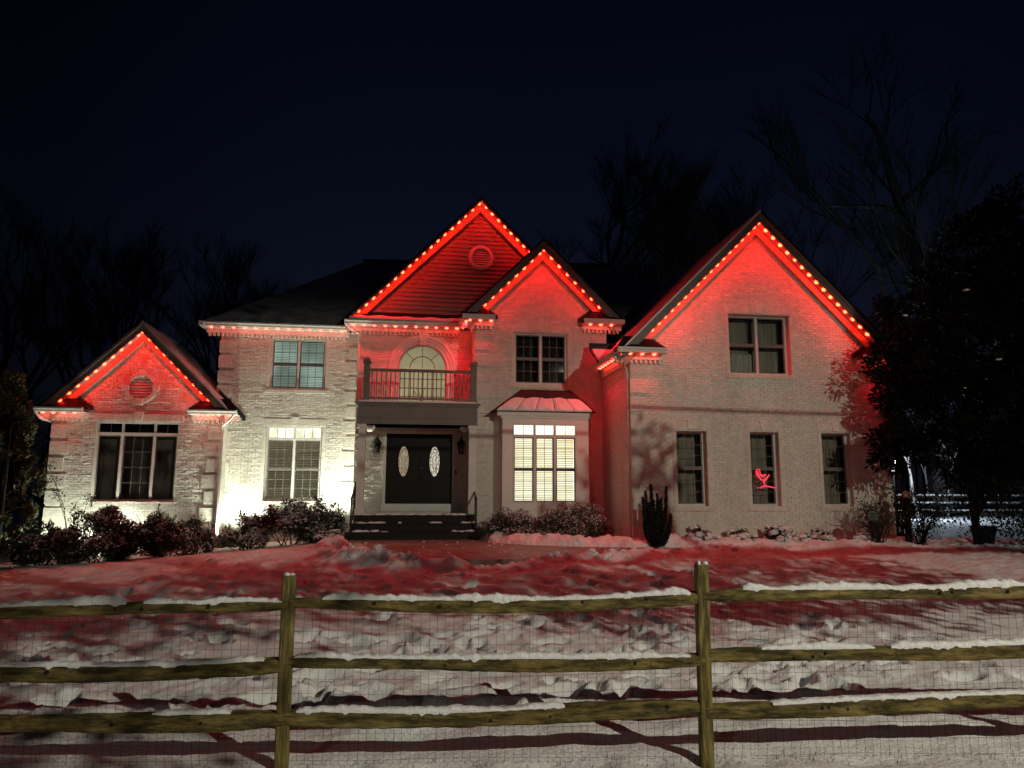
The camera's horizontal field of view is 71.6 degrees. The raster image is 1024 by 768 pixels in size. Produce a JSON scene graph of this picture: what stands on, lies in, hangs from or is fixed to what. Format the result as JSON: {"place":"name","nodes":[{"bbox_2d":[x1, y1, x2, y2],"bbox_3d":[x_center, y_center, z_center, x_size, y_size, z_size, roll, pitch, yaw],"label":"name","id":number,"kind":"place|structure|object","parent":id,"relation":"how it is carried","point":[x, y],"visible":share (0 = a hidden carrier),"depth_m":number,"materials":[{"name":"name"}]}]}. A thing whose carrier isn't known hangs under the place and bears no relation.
{"place":"outdoors","nodes":[
{"label":"outdoors","id":0,"kind":"place"},
{"bbox_2d":[0,487,1023,767],"bbox_3d":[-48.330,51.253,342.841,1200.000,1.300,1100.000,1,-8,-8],"label":"snowy ground","id":1,"kind":"structure","parent":0,"point":[322,567],"depth_m":7.26,"materials":[{"name":"white snow"}]},
{"bbox_2d":[0,369,48,557],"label":"arborvitae tree","id":2,"kind":"object","parent":1,"relation":"on","point":[15,406],"visible":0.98,"depth_m":18.46,"materials":[{"name":"green plant"}]},
{"bbox_2d":[7,519,82,566],"bbox_3d":[-11.905,4.121,18.140,1.808,1.354,1.264,1,-8,-8],"label":"shrub","id":3,"kind":"object","parent":1,"relation":"on","point":[39,549],"visible":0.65,"depth_m":17.88,"materials":[{"name":"green plant"}]},
{"bbox_2d":[0,184,122,442],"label":"bare tree","id":4,"kind":"object","parent":1,"relation":"on","point":[8,348],"visible":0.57,"depth_m":37.31,"materials":[{"name":"black plant"}]},
{"bbox_2d":[41,454,95,528],"bbox_3d":[-11.980,3.373,19.014,1.460,2.941,0.402,1,-8,-3],"label":"sapling","id":5,"kind":"object","parent":1,"relation":"on","point":[54,492],"visible":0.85,"depth_m":19.06,"materials":[{"name":"brown plant"}]},
{"bbox_2d":[0,214,192,383],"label":"bare tree","id":6,"kind":"object","parent":1,"relation":"on","point":[54,339],"visible":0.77,"depth_m":37.36,"materials":[{"name":"brown plant"}]},
{"bbox_2d":[51,504,148,562],"bbox_3d":[-10.400,3.860,17.984,2.168,1.626,1.429,6,-10,-35],"label":"shrub","id":7,"kind":"object","parent":1,"relation":"on","point":[112,528],"visible":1,"depth_m":17.83,"materials":[{"name":"green plant"}]},
{"bbox_2d":[41,204,248,346],"bbox_3d":[-18.561,-0.716,37.107,7.011,16.652,11.569,-3,-9,19],"label":"bare tree","id":8,"kind":"object","parent":1,"relation":"on","point":[76,273],"visible":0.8,"depth_m":34.73,"materials":[{"name":"black plant"}]},
{"bbox_2d":[123,503,200,557],"bbox_3d":[-9.083,3.873,18.510,1.865,1.555,1.205,-2,-8,13],"label":"shrub","id":9,"kind":"object","parent":1,"relation":"on","point":[169,535],"visible":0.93,"depth_m":18.24,"materials":[{"name":"green plant"}]},
{"bbox_2d":[179,515,216,553],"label":"shrub","id":10,"kind":"object","parent":1,"relation":"on","point":[206,541],"visible":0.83,"depth_m":18.77,"materials":[{"name":"green plant"}]},
{"bbox_2d":[115,212,295,363],"bbox_3d":[-16.328,-0.574,39.573,7.205,17.114,11.890,-6,-10,38],"label":"bare tree","id":11,"kind":"object","parent":1,"relation":"on","point":[203,310],"visible":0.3,"depth_m":38.66,"materials":[{"name":"black plant"}]},
{"bbox_2d":[170,227,293,375],"bbox_3d":[-13.986,-0.730,35.381,8.155,16.416,9.907,7,-10,-38],"label":"bare tree","id":12,"kind":"object","parent":1,"relation":"on","point":[227,305],"visible":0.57,"depth_m":35.56,"materials":[{"name":"black plant"}]},
{"bbox_2d":[213,508,270,549],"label":"shrub","id":13,"kind":"object","parent":1,"relation":"on","point":[252,531],"visible":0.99,"depth_m":19.00,"materials":[{"name":"green plant"}]},
{"bbox_2d":[258,498,321,545],"bbox_3d":[-6.142,3.841,19.488,1.859,1.449,1.198,1,-8,-8],"label":"shrub","id":14,"kind":"object","parent":1,"relation":"on","point":[287,518],"visible":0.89,"depth_m":19.29,"materials":[{"name":"green plant"}]},
{"bbox_2d":[297,490,347,542],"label":"shrub","id":15,"kind":"object","parent":1,"relation":"on","point":[329,519],"visible":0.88,"depth_m":19.53,"materials":[{"name":"green plant"}]},
{"bbox_2d":[313,529,343,541],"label":"shrub","id":16,"kind":"object","parent":1,"relation":"on","point":[318,537],"visible":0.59,"depth_m":18.60,"materials":[{"name":"green plant"}]},
{"bbox_2d":[344,513,480,540],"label":"front steps","id":17,"kind":"structure","parent":1,"relation":"on","point":[408,526],"depth_m":19.08,"materials":[{"name":"stone"}]},
{"bbox_2d":[349,482,355,531],"bbox_3d":[-4.330,3.322,19.323,0.070,1.320,1.250,1,-8,-8],"label":"handrail","id":18,"kind":"object","parent":17,"relation":"on","point":[353,504],"visible":0.89,"depth_m":19.19,"materials":[{"name":"black metal"}]},
{"bbox_2d":[474,491,477,531],"bbox_3d":[-1.052,3.402,19.774,0.070,1.320,1.250,1,-8,-8],"label":"handrail","id":19,"kind":"object","parent":17,"relation":"on","point":[475,509],"visible":0.6,"depth_m":19.18,"materials":[{"name":"black metal"}]},
{"bbox_2d":[33,197,897,560],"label":"house","id":20,"kind":"structure","parent":1,"relation":"on","point":[757,339],"depth_m":20.22,"materials":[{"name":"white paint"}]},
{"bbox_2d":[41,412,75,413],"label":"light string","id":21,"kind":"object","parent":20,"relation":"attached to","point":[61,412],"visible":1,"depth_m":19.73,"materials":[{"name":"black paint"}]},
{"bbox_2d":[59,334,139,401],"bbox_3d":[-11.647,-0.469,20.064,2.003,2.004,0.122,1,-8,-8],"label":"light string","id":22,"kind":"object","parent":20,"relation":"on","point":[87,378],"visible":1,"depth_m":20.05,"materials":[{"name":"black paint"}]},
{"bbox_2d":[90,412,183,501],"bbox_3d":[-10.688,2.084,20.294,2.450,2.545,0.432,1,-8,-8],"label":"window","id":23,"kind":"structure","parent":20,"relation":"in","point":[134,461],"depth_m":20.38,"materials":[{"name":"glass"}]},
{"bbox_2d":[210,326,343,332],"bbox_3d":[-7.131,-1.661,21.597,3.948,0.057,0.124,1,-8,-8],"label":"light string","id":24,"kind":"object","parent":20,"relation":"attached to","point":[277,329],"visible":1,"depth_m":21.56,"materials":[{"name":"red plastic"}]},
{"bbox_2d":[258,417,326,504],"bbox_3d":[-6.627,2.331,21.596,1.914,2.625,0.432,1,-8,-8],"label":"window","id":25,"kind":"structure","parent":20,"relation":"in","point":[292,458],"depth_m":21.59,"materials":[{"name":"glass"}]},
{"bbox_2d":[264,338,329,393],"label":"window","id":26,"kind":"structure","parent":20,"relation":"in","point":[299,367],"depth_m":22.02,"materials":[{"name":"glass"}]},
{"bbox_2d":[370,453,382,458],"bbox_3d":[-3.963,2.119,20.837,0.370,0.190,0.038,1,-8,-8],"label":"house number plaque","id":27,"kind":"object","parent":20,"relation":"attached to","point":[376,456],"visible":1,"depth_m":20.82,"materials":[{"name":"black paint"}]},
{"bbox_2d":[373,434,381,453],"bbox_3d":[-3.951,1.745,20.772,0.250,0.580,0.281,5,-10,-30],"label":"wall lantern","id":28,"kind":"object","parent":20,"relation":"attached to","point":[377,441],"depth_m":20.72,"materials":[{"name":"black metal"}]},
{"bbox_2d":[385,434,419,503],"bbox_3d":[-3.231,2.495,20.957,0.965,2.045,0.076,1,-8,-8],"label":"door","id":29,"kind":"structure","parent":20,"relation":"in","point":[402,453],"depth_m":20.94,"materials":[{"name":"black paint"}]},
{"bbox_2d":[352,324,458,329],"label":"light string","id":30,"kind":"object","parent":20,"relation":"attached to","point":[405,326],"visible":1,"depth_m":21.19,"materials":[{"name":"red plastic"}]},
{"bbox_2d":[358,203,480,312],"bbox_3d":[-2.781,-3.883,21.605,3.641,3.648,0.124,1,-8,-8],"label":"light string","id":31,"kind":"object","parent":20,"relation":"attached to","point":[452,228],"visible":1,"depth_m":21.55,"materials":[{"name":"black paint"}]},
{"bbox_2d":[387,333,455,401],"bbox_3d":[-2.734,-0.384,21.594,2.010,2.240,0.620,1,-8,-8],"label":"window","id":32,"kind":"structure","parent":20,"relation":"in","point":[422,356],"depth_m":21.54,"materials":[{"name":"glass"}]},
{"bbox_2d":[418,434,451,503],"bbox_3d":[-2.266,2.515,21.065,0.964,2.045,0.124,1,-8,-8],"label":"door","id":33,"kind":"structure","parent":20,"relation":"in","point":[435,459],"depth_m":21.07,"materials":[{"name":"black paint"}]},
{"bbox_2d":[457,435,465,453],"bbox_3d":[-1.503,1.805,21.108,0.250,0.580,0.281,-2,-9,14],"label":"wall lantern","id":34,"kind":"object","parent":20,"relation":"attached to","point":[461,443],"depth_m":21.05,"materials":[{"name":"black metal"}]},
{"bbox_2d":[485,206,529,252],"bbox_3d":[0.078,-4.589,22.108,1.868,1.874,0.114,1,-8,-8],"label":"light string","id":35,"kind":"object","parent":20,"relation":"attached to","point":[523,246],"visible":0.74,"depth_m":22.09,"materials":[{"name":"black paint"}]},
{"bbox_2d":[484,253,540,305],"bbox_3d":[0.019,-3.041,20.603,1.683,1.679,0.116,1,-8,-8],"label":"light string","id":36,"kind":"object","parent":20,"relation":"attached to","point":[515,276],"visible":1,"depth_m":20.60,"materials":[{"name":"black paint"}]},
{"bbox_2d":[509,324,571,388],"bbox_3d":[0.816,-0.782,20.849,1.844,1.895,0.432,1,-8,-8],"label":"window","id":37,"kind":"structure","parent":20,"relation":"in","point":[538,358],"depth_m":20.87,"materials":[{"name":"glass"}]},
{"bbox_2d":[512,423,577,503],"bbox_3d":[0.892,2.228,19.911,1.870,2.240,0.340,1,-8,-8],"label":"window","id":38,"kind":"structure","parent":20,"relation":"in","point":[544,455],"depth_m":19.89,"materials":[{"name":"glass"}]},
{"bbox_2d":[543,250,599,308],"bbox_3d":[1.741,-3.092,20.847,1.729,1.732,0.111,1,-8,-8],"label":"light string","id":39,"kind":"object","parent":20,"relation":"attached to","point":[571,278],"visible":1,"depth_m":20.84,"materials":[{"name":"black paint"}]},
{"bbox_2d":[598,354,621,368],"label":"light string","id":40,"kind":"object","parent":20,"relation":"attached to","point":[603,366],"visible":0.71,"depth_m":19.53,"materials":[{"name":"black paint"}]},
{"bbox_2d":[629,353,655,355],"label":"light string","id":41,"kind":"object","parent":20,"relation":"attached to","point":[654,354],"visible":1,"depth_m":17.93,"materials":[{"name":"red plastic"}]},
{"bbox_2d":[672,420,714,510],"bbox_3d":[4.536,2.085,18.210,1.074,2.295,0.542,1,-8,-8],"label":"window","id":42,"kind":"structure","parent":20,"relation":"in","point":[692,473],"depth_m":18.22,"materials":[{"name":"paint"}]},
{"bbox_2d":[651,227,755,331],"bbox_3d":[5.005,-2.765,18.457,2.961,2.969,0.121,1,-8,-8],"label":"light string","id":43,"kind":"object","parent":20,"relation":"attached to","point":[698,284],"visible":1,"depth_m":18.37,"materials":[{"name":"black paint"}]},
{"bbox_2d":[724,302,796,379],"bbox_3d":[6.501,-1.113,18.954,1.974,2.035,0.552,1,-8,-8],"label":"window","id":44,"kind":"structure","parent":20,"relation":"in","point":[759,349],"depth_m":18.96,"materials":[{"name":"glass"}]},
{"bbox_2d":[756,469,774,487],"bbox_3d":[6.600,2.455,18.417,0.571,0.508,0.038,1,-8,-8],"label":"neon sign","id":45,"kind":"object","parent":20,"relation":"attached to","point":[760,474],"visible":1,"depth_m":18.39,"materials":[{"name":"red"}]},
{"bbox_2d":[745,421,787,510],"bbox_3d":[6.488,2.132,18.478,1.054,2.295,0.542,1,-8,-8],"label":"window","id":46,"kind":"structure","parent":20,"relation":"in","point":[764,446],"depth_m":18.46,"materials":[{"name":"paint"}]},
{"bbox_2d":[758,223,868,335],"bbox_3d":[8.005,-2.801,18.884,3.016,3.004,0.121,1,-8,-8],"label":"light string","id":47,"kind":"object","parent":20,"relation":"attached to","point":[809,275],"visible":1,"depth_m":18.87,"materials":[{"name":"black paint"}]},
{"bbox_2d":[817,422,859,510],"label":"window","id":48,"kind":"structure","parent":20,"relation":"in","point":[835,464],"depth_m":18.73,"materials":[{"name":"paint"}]},
{"bbox_2d":[477,507,542,539],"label":"shrub","id":49,"kind":"object","parent":1,"relation":"on","point":[499,523],"visible":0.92,"depth_m":18.60,"materials":[{"name":"green plant"}]},
{"bbox_2d":[0,388,1022,507],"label":"woods","id":50,"kind":"object","parent":1,"relation":"on","point":[10,481],"visible":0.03,"depth_m":88.18,"materials":[{"name":"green plant"}]},
{"bbox_2d":[0,560,1023,767],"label":"split rail fence","id":51,"kind":"object","parent":1,"relation":"on","point":[283,717],"visible":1,"depth_m":4.37,"materials":[{"name":"brown wood"}]},
{"bbox_2d":[348,539,681,565],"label":"walkway","id":52,"kind":"structure","parent":1,"relation":"on","point":[485,555],"depth_m":16.02,"materials":[{"name":"white snow"}]},
{"bbox_2d":[530,502,613,537],"bbox_3d":[1.586,3.678,18.667,2.302,1.169,1.549,1,-8,-8],"label":"shrub","id":53,"kind":"object","parent":1,"relation":"on","point":[567,523],"visible":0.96,"depth_m":18.49,"materials":[{"name":"green plant"}]},
{"bbox_2d":[528,93,724,287],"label":"bare tree","id":54,"kind":"object","parent":1,"relation":"on","point":[640,237],"visible":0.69,"depth_m":40.61,"materials":[{"name":"brown plant"}]},
{"bbox_2d":[641,483,672,547],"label":"columnar conifer","id":55,"kind":"object","parent":1,"relation":"on","point":[656,530],"visible":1,"depth_m":16.64,"materials":[{"name":"green plant"}]},
{"bbox_2d":[577,138,742,286],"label":"bare tree","id":56,"kind":"object","parent":1,"relation":"on","point":[683,223],"visible":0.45,"depth_m":42.63,"materials":[{"name":"black plant"}]},
{"bbox_2d":[329,533,1017,566],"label":"snow lumps","id":57,"kind":"object","parent":1,"relation":"on","point":[387,553],"visible":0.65,"depth_m":13.95,"materials":[{"name":"white snow"}]},
{"bbox_2d":[576,152,783,288],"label":"bare tree","id":58,"kind":"object","parent":1,"relation":"on","point":[722,210],"visible":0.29,"depth_m":45.32,"materials":[{"name":"black plant"}]},
{"bbox_2d":[688,525,720,540],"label":"plant","id":59,"kind":"object","parent":1,"relation":"on","point":[697,533],"visible":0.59,"depth_m":17.14,"materials":[{"name":"white plant"}]},
{"bbox_2d":[727,527,757,541],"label":"plant","id":60,"kind":"object","parent":1,"relation":"on","point":[742,534],"visible":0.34,"depth_m":17.32,"materials":[{"name":"white plant"}]},
{"bbox_2d":[757,525,798,541],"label":"plant","id":61,"kind":"object","parent":1,"relation":"on","point":[781,533],"visible":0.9,"depth_m":17.29,"materials":[{"name":"white plant"}]},
{"bbox_2d":[689,161,933,298],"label":"bare tree","id":62,"kind":"object","parent":1,"relation":"on","point":[816,242],"visible":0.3,"depth_m":45.27,"materials":[{"name":"black plant"}]},
{"bbox_2d":[798,528,835,541],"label":"plant","id":63,"kind":"object","parent":1,"relation":"on","point":[805,536],"visible":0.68,"depth_m":17.54,"materials":[{"name":"white plant"}]},
{"bbox_2d":[848,528,875,540],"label":"plant","id":64,"kind":"object","parent":1,"relation":"on","point":[865,536],"visible":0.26,"depth_m":17.52,"materials":[{"name":"white plant"}]},
{"bbox_2d":[734,75,1008,479],"bbox_3d":[20.535,-5.859,39.191,14.219,26.474,13.089,7,-11,-39],"label":"bare tree","id":65,"kind":"object","parent":1,"relation":"on","point":[834,215],"visible":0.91,"depth_m":39.24,"materials":[{"name":"brown plant"}]},
{"bbox_2d":[865,500,883,542],"bbox_3d":[8.596,3.347,16.846,0.453,1.190,0.038,1,-8,-8],"label":"garden sign","id":66,"kind":"object","parent":1,"relation":"on","point":[871,516],"visible":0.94,"depth_m":16.87,"materials":[{"name":"black metal"}]},
{"bbox_2d":[847,492,913,542],"bbox_3d":[8.882,3.312,17.344,1.810,1.485,1.342,1,-8,-8],"label":"twiggy shrub","id":67,"kind":"object","parent":1,"relation":"on","point":[875,529],"visible":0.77,"depth_m":17.27,"materials":[{"name":"brown plant"}]},
{"bbox_2d":[760,0,1001,515],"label":"bare tree","id":68,"kind":"object","parent":1,"relation":"on","point":[915,255],"visible":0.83,"depth_m":38.85,"materials":[{"name":"brown plant"}]},
{"bbox_2d":[902,491,912,542],"bbox_3d":[9.833,3.410,17.625,0.195,1.501,0.198,1,-8,-8],"label":"garden post","id":69,"kind":"object","parent":1,"relation":"on","point":[907,537],"visible":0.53,"depth_m":17.58,"materials":[{"name":"black wood"}]},
{"bbox_2d":[903,403,921,493],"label":"sapling","id":70,"kind":"object","parent":1,"relation":"on","point":[909,459],"visible":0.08,"depth_m":35.56,"materials":[{"name":"brown plant"}]},
{"bbox_2d":[892,474,942,536],"bbox_3d":[10.867,3.468,19.878,2.233,1.922,1.430,-1,-8,7],"label":"twiggy shrub","id":71,"kind":"object","parent":1,"relation":"on","point":[900,533],"visible":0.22,"depth_m":19.80,"materials":[{"name":"brown plant"}]},
{"bbox_2d":[888,414,947,516],"bbox_3d":[19.951,2.872,35.014,4.338,7.793,3.425,-7,-11,40],"label":"sapling","id":72,"kind":"object","parent":1,"relation":"on","point":[911,478],"visible":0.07,"depth_m":33.74,"materials":[{"name":"grey plant"}]},
{"bbox_2d":[883,482,954,544],"bbox_3d":[10.025,3.229,17.347,1.643,1.668,1.219,1,-8,-8],"label":"twiggy shrub","id":73,"kind":"object","parent":1,"relation":"on","point":[924,532],"visible":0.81,"depth_m":17.32,"materials":[{"name":"brown plant"}]},
{"bbox_2d":[918,402,949,508],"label":"sapling","id":74,"kind":"object","parent":1,"relation":"on","point":[924,471],"visible":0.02,"depth_m":37.49,"materials":[{"name":"brown plant"}]},
{"bbox_2d":[856,172,1023,548],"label":"magnolia tree","id":75,"kind":"object","parent":1,"relation":"on","point":[989,314],"visible":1,"depth_m":17.19,"materials":[{"name":"green plant"}]},
{"bbox_2d":[868,90,1021,514],"bbox_3d":[29.325,-5.298,38.620,18.655,25.351,9.438,-4,-9,25],"label":"bare tree","id":76,"kind":"object","parent":1,"relation":"on","point":[961,158],"visible":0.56,"depth_m":39.23,"materials":[{"name":"brown plant"}]},
{"bbox_2d":[931,405,969,516],"bbox_3d":[21.970,2.746,35.623,3.834,8.282,2.474,-6,-10,35],"label":"sapling","id":77,"kind":"object","parent":1,"relation":"on","point":[948,514],"visible":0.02,"depth_m":35.06,"materials":[{"name":"brown plant"}]},
{"bbox_2d":[897,493,1023,516],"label":"rail fence","id":78,"kind":"object","parent":1,"relation":"on","point":[987,503],"visible":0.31,"depth_m":34.85,"materials":[{"name":"brown wood"}]},
{"bbox_2d":[968,525,997,544],"bbox_3d":[11.723,3.773,17.632,0.620,0.480,0.611,-5,-10,32],"label":"tub","id":79,"kind":"object","parent":1,"relation":"on","point":[990,538],"visible":0.7,"depth_m":17.43,"materials":[{"name":"black plastic"}]},
{"bbox_2d":[1009,502,1023,536],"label":"twiggy shrub","id":80,"kind":"object","parent":1,"relation":"on","point":[1019,520],"visible":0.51,"depth_m":17.64,"materials":[{"name":"brown plant"}]},
{"bbox_2d":[0,0,1023,490],"label":"sky","id":81,"kind":"structure","parent":0,"point":[345,132],"materials":[{"name":"black"}]},
{"bbox_2d":[13,749,1021,767],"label":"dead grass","id":82,"kind":"structure","parent":0,"point":[642,764],"depth_m":4.35,"materials":[{"name":"brown plant"}]}
]}

